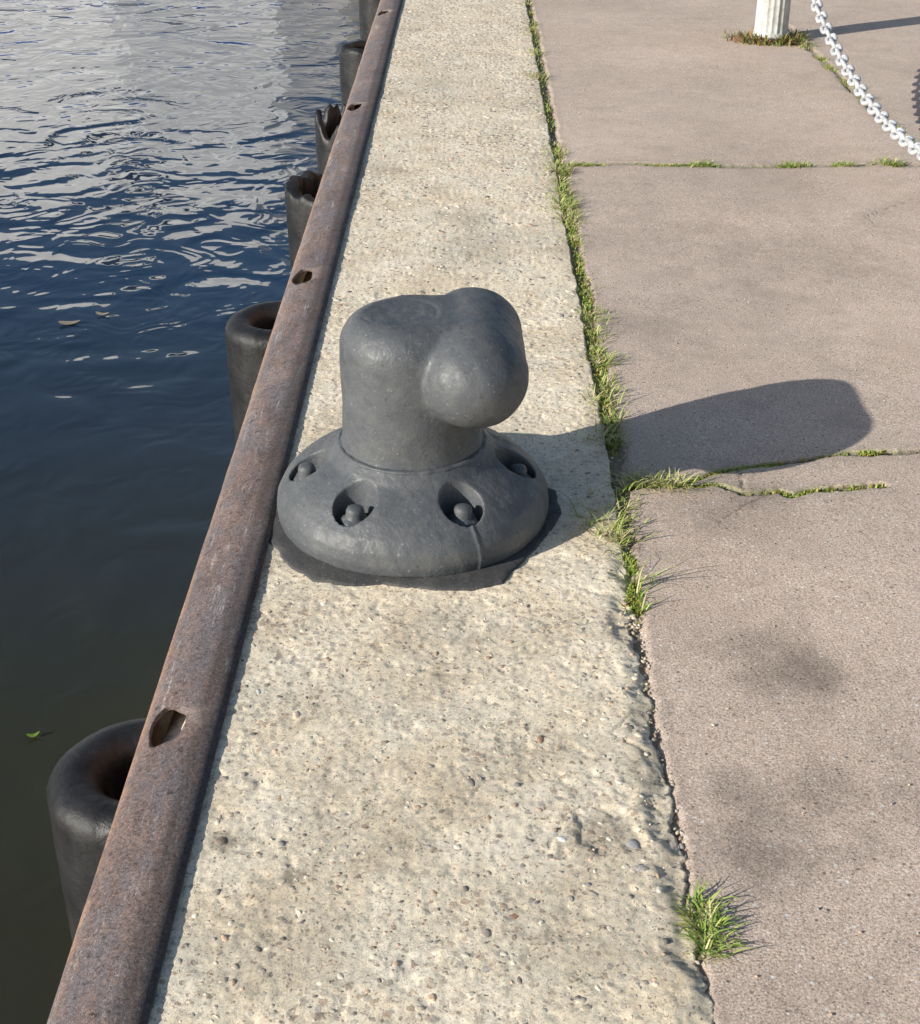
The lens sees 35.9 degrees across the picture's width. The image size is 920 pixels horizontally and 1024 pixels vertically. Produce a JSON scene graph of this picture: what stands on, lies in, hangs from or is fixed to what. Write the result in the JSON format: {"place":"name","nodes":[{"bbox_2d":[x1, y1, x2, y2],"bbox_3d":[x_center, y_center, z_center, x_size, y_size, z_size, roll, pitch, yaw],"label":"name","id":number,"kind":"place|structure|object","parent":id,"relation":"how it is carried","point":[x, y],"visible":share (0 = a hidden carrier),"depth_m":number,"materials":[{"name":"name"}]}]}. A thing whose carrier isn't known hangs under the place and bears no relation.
{"place":"outdoors","nodes":[
{"label":"outdoors","id":0,"kind":"place"},
{"bbox_2d":[0,0,359,1023],"bbox_3d":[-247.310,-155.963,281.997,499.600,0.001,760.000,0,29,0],"label":"water","id":1,"kind":"structure","parent":0,"point":[154,154],"depth_m":7.88,"materials":[{"name":"blue liquid"}]},
{"bbox_2d":[26,731,39,736],"bbox_3d":[-1.406,0.731,4.672,0.044,0.012,0.020,-11,31,-19],"label":"floating leaf","id":2,"kind":"object","parent":1,"relation":"on","point":[33,735],"visible":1,"depth_m":4.67,"materials":[{"name":"green plant"}]},
{"bbox_2d":[58,320,79,324],"bbox_3d":[-2.154,-1.049,7.822,0.120,0.012,0.054,-5,30,-10],"label":"floating leaf","id":3,"kind":"object","parent":1,"relation":"on","point":[66,322],"visible":1,"depth_m":7.81,"materials":[{"name":"beige plant"}]},
{"bbox_2d":[162,11,388,743],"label":"quay wall","id":4,"kind":"structure","parent":0,"point":[177,722],"depth_m":2.68,"materials":[{"name":"metal"}]},
{"bbox_2d":[46,718,146,943],"bbox_3d":[-0.651,0.947,3.121,0.380,1.000,0.381,0,29,0],"label":"rubber fender","id":5,"kind":"object","parent":4,"relation":"attached to","point":[87,781],"visible":0.2,"depth_m":2.84,"materials":[{"name":"black rubber"}]},
{"bbox_2d":[225,301,281,445],"bbox_3d":[-0.641,-0.256,5.250,0.383,1.000,0.385,0,29,0],"label":"rubber fender","id":6,"kind":"object","parent":4,"relation":"attached to","point":[248,330],"visible":0.25,"depth_m":4.97,"materials":[{"name":"black rubber"}]},
{"bbox_2d":[284,170,322,270],"bbox_3d":[-0.618,-1.110,6.755,0.384,0.986,0.385,0,29,0],"label":"rubber fender","id":7,"kind":"object","parent":4,"relation":"attached to","point":[300,191],"visible":0.2,"depth_m":6.52,"materials":[{"name":"black rubber"}]},
{"bbox_2d":[315,103,345,172],"bbox_3d":[-0.587,-1.770,7.562,0.346,0.882,0.345,0,29,0],"label":"rubber fender","id":8,"kind":"object","parent":4,"relation":"attached to","point":[327,128],"visible":0.09,"depth_m":7.40,"materials":[{"name":"black rubber"}]},
{"bbox_2d":[339,40,366,110],"bbox_3d":[-0.590,-2.594,9.398,0.388,0.990,0.385,0,29,0],"label":"rubber fender","id":9,"kind":"object","parent":4,"relation":"attached to","point":[350,55],"visible":0.19,"depth_m":9.12,"materials":[{"name":"black rubber"}]},
{"bbox_2d":[359,0,379,39],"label":"rubber fender","id":10,"kind":"object","parent":4,"relation":"attached to","point":[367,10],"visible":0.1,"depth_m":10.62,"materials":[{"name":"black rubber"}]},
{"bbox_2d":[148,0,714,1023],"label":"quay","id":11,"kind":"structure","parent":0,"point":[598,954],"depth_m":2.54,"materials":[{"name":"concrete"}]},
{"bbox_2d":[47,0,402,1023],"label":"steel edging","id":12,"kind":"object","parent":11,"relation":"attached to","point":[113,966],"visible":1,"depth_m":2.78,"materials":[{"name":"brown metal"}]},
{"bbox_2d":[269,287,560,590],"bbox_3d":[-0.113,-0.210,3.150,0.694,0.506,0.680,0,29,0],"label":"mooring bollard","id":13,"kind":"object","parent":11,"relation":"on","point":[414,471],"visible":1,"depth_m":3.02,"materials":[{"name":"grey metal"}]},
{"bbox_2d":[527,0,703,972],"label":"soil joint","id":14,"kind":"object","parent":11,"relation":"on","point":[617,467],"visible":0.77,"depth_m":3.49,"materials":[{"name":"brown soil"}]},
{"bbox_2d":[530,0,919,1023],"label":"pavement","id":15,"kind":"structure","parent":0,"point":[816,694],"depth_m":3.59,"materials":[{"name":"concrete"}]},
{"bbox_2d":[521,0,917,965],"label":"grass","id":16,"kind":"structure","parent":15,"relation":"on","point":[713,922],"depth_m":3.55,"materials":[{"name":"green plant"}]},
{"bbox_2d":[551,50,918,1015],"bbox_3d":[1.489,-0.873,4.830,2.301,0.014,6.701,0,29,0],"label":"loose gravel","id":17,"kind":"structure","parent":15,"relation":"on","point":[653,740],"depth_m":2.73,"materials":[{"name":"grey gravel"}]},
{"bbox_2d":[723,27,810,46],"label":"weeds","id":18,"kind":"object","parent":15,"relation":"on","point":[743,37],"visible":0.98,"depth_m":7.87,"materials":[{"name":"green plant"}]},
{"bbox_2d":[752,0,790,42],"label":"chain post","id":19,"kind":"object","parent":15,"relation":"on","point":[771,18],"visible":0.9,"depth_m":7.86,"materials":[{"name":"white metal"}]},
{"bbox_2d":[811,0,919,160],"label":"barrier chain","id":20,"kind":"object","parent":19,"relation":"hanging from","point":[896,133],"visible":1,"depth_m":6.09,"materials":[{"name":"white paint"}]}
]}

